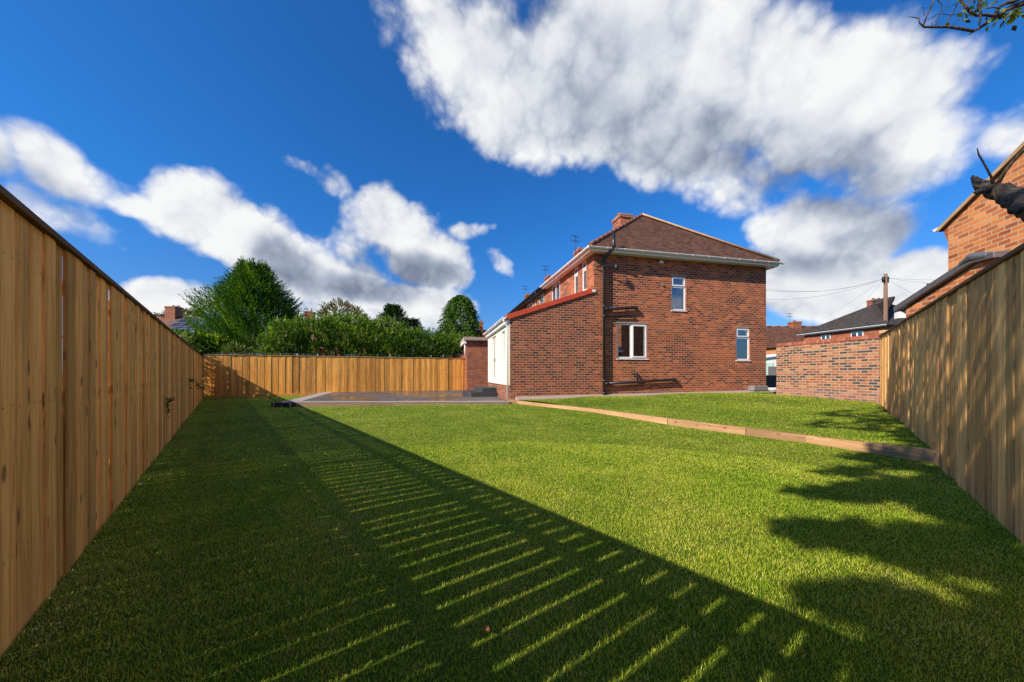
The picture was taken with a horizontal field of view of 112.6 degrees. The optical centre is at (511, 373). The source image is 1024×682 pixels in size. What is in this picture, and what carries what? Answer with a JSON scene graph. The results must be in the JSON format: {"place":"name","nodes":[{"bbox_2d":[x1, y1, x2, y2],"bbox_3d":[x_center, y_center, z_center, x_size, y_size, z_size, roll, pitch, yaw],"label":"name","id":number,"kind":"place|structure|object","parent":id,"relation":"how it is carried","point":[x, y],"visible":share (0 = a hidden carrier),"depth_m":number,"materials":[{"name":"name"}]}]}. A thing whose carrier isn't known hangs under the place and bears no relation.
{"place":"outdoors","nodes":[
{"label":"outdoors","id":0,"kind":"place"},
{"bbox_2d":[157,305,262,382],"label":"distant house","id":1,"kind":"structure","parent":0,"point":[173,317],"depth_m":39.73,"materials":[{"name":"red brick"}]},
{"bbox_2d":[272,310,394,356],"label":"distant house","id":2,"kind":"structure","parent":0,"point":[309,311],"depth_m":43.49,"materials":[{"name":"red brick"}]},
{"bbox_2d":[278,390,510,403],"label":"patio","id":3,"kind":"structure","parent":0,"point":[445,395],"depth_m":13.51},
{"bbox_2d":[271,392,509,407],"bbox_3d":[-5.923,1.036,12.651,11.330,0.227,4.750,0,0,33],"label":"patio border","id":4,"kind":"object","parent":3,"relation":"on","point":[280,405],"visible":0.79,"depth_m":11.15,"materials":[{"name":"grey stone"}]},
{"bbox_2d":[462,386,497,396],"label":"steps","id":5,"kind":"structure","parent":3,"relation":"on","point":[484,391],"depth_m":14.14,"materials":[{"name":"concrete"}]},
{"bbox_2d":[479,320,486,336],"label":"distant house","id":6,"kind":"structure","parent":0,"point":[481,323],"depth_m":45.02,"materials":[{"name":"red brick"}]},
{"bbox_2d":[0,396,1023,681],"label":"lawn","id":7,"kind":"structure","parent":0,"point":[440,670],"depth_m":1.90,"materials":[{"name":"green plant"}]},
{"bbox_2d":[482,625,490,633],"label":"fallen leaf","id":8,"kind":"object","parent":7,"relation":"on","point":[486,628],"visible":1,"depth_m":1.41,"materials":[{"name":"brown plant"}]},
{"bbox_2d":[0,0,1023,348],"label":"sky","id":9,"kind":"structure","parent":0,"point":[415,155],"materials":[{"name":"blue"}]},
{"bbox_2d":[504,265,552,316],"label":"terraced house","id":10,"kind":"structure","parent":0,"point":[547,277],"depth_m":28.67,"materials":[{"name":"brick"}]},
{"bbox_2d":[513,235,583,310],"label":"terraced house","id":11,"kind":"structure","parent":0,"point":[538,295],"depth_m":20.01,"materials":[{"name":"brick"}]},
{"bbox_2d":[515,390,775,404],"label":"path","id":12,"kind":"structure","parent":0,"point":[518,398],"depth_m":12.35,"materials":[{"name":"concrete"}]},
{"bbox_2d":[748,386,767,390],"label":"stone block","id":13,"kind":"structure","parent":12,"relation":"on","point":[757,388],"depth_m":13.69,"materials":[{"name":"grey stone"}]},
{"bbox_2d":[520,391,931,448],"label":"lawn","id":14,"kind":"structure","parent":0,"point":[765,398],"depth_m":8.23,"materials":[{"name":"green plant"}]},
{"bbox_2d":[866,298,879,306],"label":"distant house","id":15,"kind":"structure","parent":0,"point":[869,302],"depth_m":36.38,"materials":[{"name":"brick"}]},
{"bbox_2d":[893,141,1023,318],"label":"neighbour house","id":16,"kind":"structure","parent":0,"point":[980,231],"depth_m":6.43,"materials":[{"name":"orange brick"}]},
{"label":"ground","id":17,"kind":"structure","parent":0,"visible":0},
{"bbox_2d":[0,184,202,659],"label":"wooden fence","id":18,"kind":"object","parent":17,"relation":"on","point":[98,365],"visible":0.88,"depth_m":1.90,"materials":[{"name":"brown wood"}]},
{"bbox_2d":[165,397,174,416],"bbox_3d":[-5.459,0.549,5.425,0.689,0.410,0.118,0,0,42],"label":"creeper sprig","id":19,"kind":"object","parent":18,"relation":"attached to","point":[167,404],"visible":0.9,"depth_m":5.29,"materials":[{"name":"green plant"}]},
{"bbox_2d":[189,378,204,388],"bbox_3d":[-8.450,0.330,9.013,0.814,0.470,0.240,0,0,22],"label":"creeper sprig","id":20,"kind":"object","parent":18,"relation":"attached to","point":[192,380],"visible":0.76,"depth_m":8.94,"materials":[{"name":"green plant"}]},
{"bbox_2d":[154,305,199,316],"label":"deciduous tree","id":21,"kind":"object","parent":17,"relation":"on","point":[163,314],"visible":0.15,"depth_m":51.05,"materials":[{"name":"green plant"}]},
{"bbox_2d":[170,328,200,351],"bbox_3d":[-15.442,-0.470,15.482,2.053,3.517,2.567,0,0,0],"label":"shrub","id":22,"kind":"object","parent":17,"relation":"on","point":[187,339],"visible":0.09,"depth_m":16.15,"materials":[{"name":"green plant"}]},
{"bbox_2d":[172,327,240,395],"bbox_3d":[-16.251,-0.285,17.850,3.439,4.160,2.523,0,0,-43],"label":"shrub","id":23,"kind":"object","parent":17,"relation":"on","point":[217,336],"visible":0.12,"depth_m":17.58,"materials":[{"name":"green plant"}]},
{"bbox_2d":[218,341,251,383],"bbox_3d":[-13.906,-0.175,17.235,1.487,3.003,1.346,0,0,0],"label":"shrub","id":24,"kind":"object","parent":17,"relation":"on","point":[230,345],"visible":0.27,"depth_m":17.00,"materials":[{"name":"green plant"}]},
{"bbox_2d":[178,256,315,379],"bbox_3d":[-15.825,-2.875,20.681,7.505,8.055,7.686,0,0,0],"label":"conifer tree","id":25,"kind":"object","parent":17,"relation":"on","point":[249,289],"visible":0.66,"depth_m":19.19,"materials":[{"name":"green plant"}]},
{"bbox_2d":[248,342,279,354],"bbox_3d":[-12.570,-0.034,17.420,1.382,3.164,1.243,0,0,26],"label":"shrub","id":26,"kind":"object","parent":17,"relation":"on","point":[254,349],"visible":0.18,"depth_m":17.15,"materials":[{"name":"green plant"}]},
{"bbox_2d":[268,326,303,354],"bbox_3d":[-11.718,-0.470,17.612,1.696,3.966,1.575,0,0,0],"label":"shrub","id":27,"kind":"object","parent":17,"relation":"on","point":[279,341],"visible":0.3,"depth_m":17.39,"materials":[{"name":"green plant"}]},
{"bbox_2d":[203,354,465,397],"bbox_3d":[-8.452,0.140,17.822,12.240,2.120,0.188,0,0,-19],"label":"wooden fence","id":28,"kind":"object","parent":17,"relation":"on","point":[226,375],"visible":0.92,"depth_m":17.33,"materials":[{"name":"brown wood"}]},
{"bbox_2d":[217,353,461,356],"bbox_3d":[-8.594,0.000,18.073,11.940,2.200,0.080,0,0,-19],"label":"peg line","id":29,"kind":"object","parent":28,"relation":"attached to","point":[342,354],"visible":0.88,"depth_m":18.07,"materials":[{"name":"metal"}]},
{"bbox_2d":[314,297,370,353],"bbox_3d":[-16.974,-3.243,34.077,5.253,8.789,4.710,0,0,-33],"label":"deciduous tree","id":30,"kind":"object","parent":17,"relation":"on","point":[330,304],"visible":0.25,"depth_m":33.28,"materials":[{"name":"green plant"}]},
{"bbox_2d":[253,308,474,391],"bbox_3d":[-7.698,-0.704,20.175,12.752,5.935,3.709,0,0,-22],"label":"hedge","id":31,"kind":"object","parent":17,"relation":"on","point":[366,329],"visible":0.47,"depth_m":18.96,"materials":[{"name":"green plant"}]},
{"bbox_2d":[359,303,420,356],"bbox_3d":[-10.464,-2.550,29.707,6.652,7.405,6.536,0,0,-44],"label":"conifer tree","id":32,"kind":"object","parent":17,"relation":"on","point":[395,311],"visible":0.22,"depth_m":29.43,"materials":[{"name":"green plant"}]},
{"bbox_2d":[400,317,432,355],"bbox_3d":[-8.992,-2.029,31.026,4.468,6.365,4.440,0,0,-37],"label":"conifer tree","id":33,"kind":"object","parent":17,"relation":"on","point":[415,321],"visible":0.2,"depth_m":30.69,"materials":[{"name":"green plant"}]},
{"bbox_2d":[444,351,463,360],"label":"brick wall","id":34,"kind":"structure","parent":17,"relation":"on","point":[462,354],"depth_m":21.00,"materials":[{"name":"brick"}]},
{"bbox_2d":[433,295,485,356],"bbox_3d":[-4.182,-2.548,27.111,5.078,7.471,4.816,0,0,39],"label":"conifer tree","id":35,"kind":"object","parent":17,"relation":"on","point":[454,311],"visible":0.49,"depth_m":26.28,"materials":[{"name":"green plant"}]},
{"bbox_2d":[460,337,487,389],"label":"brick outbuilding","id":36,"kind":"structure","parent":17,"relation":"on","point":[475,350],"depth_m":19.12,"materials":[{"name":"brick"}]},
{"bbox_2d":[483,213,784,400],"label":"brick house","id":37,"kind":"structure","parent":17,"relation":"on","point":[642,303],"depth_m":13.07,"materials":[{"name":"brick"}]},
{"bbox_2d":[493,336,495,382],"bbox_3d":[-0.705,-0.617,14.929,0.060,2.026,1.140,0,0,-12],"label":"patio door","id":38,"kind":"structure","parent":37,"relation":"in","point":[494,339],"depth_m":15.22,"materials":[{"name":"white plastic"}]},
{"bbox_2d":[552,280,559,299],"bbox_3d":[2.155,-3.875,16.500,0.093,1.050,1.250,0,0,-12],"label":"window","id":39,"kind":"structure","parent":37,"relation":"in","point":[556,287],"depth_m":16.51,"materials":[{"name":"white plastic"}]},
{"bbox_2d":[574,267,577,292],"bbox_3d":[2.688,-3.830,14.093,0.093,1.140,0.440,0,0,-12],"label":"window","id":40,"kind":"structure","parent":37,"relation":"in","point":[576,269],"depth_m":14.17,"materials":[{"name":"white plastic"}]},
{"bbox_2d":[582,261,585,290],"bbox_3d":[2.861,-3.820,13.312,0.093,1.160,0.420,0,0,-12],"label":"window","id":41,"kind":"structure","parent":37,"relation":"in","point":[584,263],"depth_m":13.41,"materials":[{"name":"white plastic"}]},
{"bbox_2d":[617,323,648,359],"bbox_3d":[4.505,-1.208,12.810,1.310,1.345,0.140,0,0,-12],"label":"window","id":42,"kind":"structure","parent":37,"relation":"in","point":[630,325],"depth_m":12.82,"materials":[{"name":"white plastic"}]},
{"bbox_2d":[671,277,686,311],"bbox_3d":[6.433,-3.110,13.306,0.710,1.500,0.275,0,0,-12],"label":"window","id":43,"kind":"structure","parent":37,"relation":"in","point":[677,283],"depth_m":13.27,"materials":[{"name":"white plastic"}]},
{"bbox_2d":[736,328,750,360],"bbox_3d":[9.377,-1.188,13.889,0.730,1.345,0.140,0,0,-12],"label":"window","id":44,"kind":"structure","parent":37,"relation":"in","point":[742,334],"depth_m":13.92,"materials":[{"name":"white plastic"}]},
{"bbox_2d":[510,400,935,462],"bbox_3d":[2.811,1.032,8.017,0.678,0.335,9.064,0,0,-36],"label":"sleeper edging","id":45,"kind":"object","parent":17,"relation":"on","point":[918,454],"visible":0.41,"depth_m":5.65,"materials":[{"name":"brown wood"}]},
{"bbox_2d":[766,354,775,389],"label":"white shed","id":46,"kind":"structure","parent":17,"relation":"on","point":[770,364],"depth_m":22.95,"materials":[{"name":"paint"}]},
{"bbox_2d":[766,363,772,374],"bbox_3d":[17.125,0.020,22.974,0.850,1.560,0.047,0,0,0],"label":"door","id":47,"kind":"structure","parent":46,"relation":"in","point":[767,364],"depth_m":22.95,"materials":[{"name":"white"}]},
{"bbox_2d":[766,375,775,387],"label":"black gate","id":48,"kind":"structure","parent":17,"relation":"on","point":[770,381],"depth_m":20.00,"materials":[{"name":"plastic"}]},
{"bbox_2d":[766,313,815,354],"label":"distant house","id":49,"kind":"structure","parent":17,"relation":"on","point":[775,335],"depth_m":36.33,"materials":[{"name":"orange brick"}]},
{"bbox_2d":[776,334,881,405],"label":"brick garden wall","id":50,"kind":"structure","parent":17,"relation":"on","point":[845,368],"depth_m":10.96,"materials":[{"name":"brown brick"}]},
{"bbox_2d":[766,274,921,329],"bbox_3d":[25.838,-3.400,22.913,25.676,9.000,12.371,0,0,-31],"label":"telegraph pole","id":51,"kind":"object","parent":17,"relation":"on","point":[885,279],"visible":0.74,"depth_m":26.90,"materials":[{"name":"brown wood"}]},
{"bbox_2d":[798,296,904,340],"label":"distant house","id":52,"kind":"structure","parent":17,"relation":"on","point":[868,320],"depth_m":29.78,"materials":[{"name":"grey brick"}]},
{"bbox_2d":[821,334,829,338],"bbox_3d":[29.014,-3.050,31.477,0.228,1.300,0.900,0,0,-6],"label":"window","id":53,"kind":"structure","parent":52,"relation":"in","point":[822,336],"depth_m":31.58,"materials":[{"name":"white plastic"}]},
{"bbox_2d":[851,331,862,336],"bbox_3d":[29.236,-3.060,28.892,0.093,1.120,1.000,0,0,-6],"label":"window","id":54,"kind":"structure","parent":52,"relation":"in","point":[856,333],"depth_m":28.89,"materials":[{"name":"white plastic"}]},
{"bbox_2d":[878,243,1023,544],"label":"wooden fence","id":55,"kind":"object","parent":17,"relation":"on","point":[952,377],"visible":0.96,"depth_m":3.01,"materials":[{"name":"brown wood"}]},
{"bbox_2d":[900,0,1023,221],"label":"overhanging tree","id":56,"kind":"object","parent":17,"relation":"on","point":[1009,197],"visible":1,"depth_m":2.35,"materials":[{"name":"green plant"}]}
]}

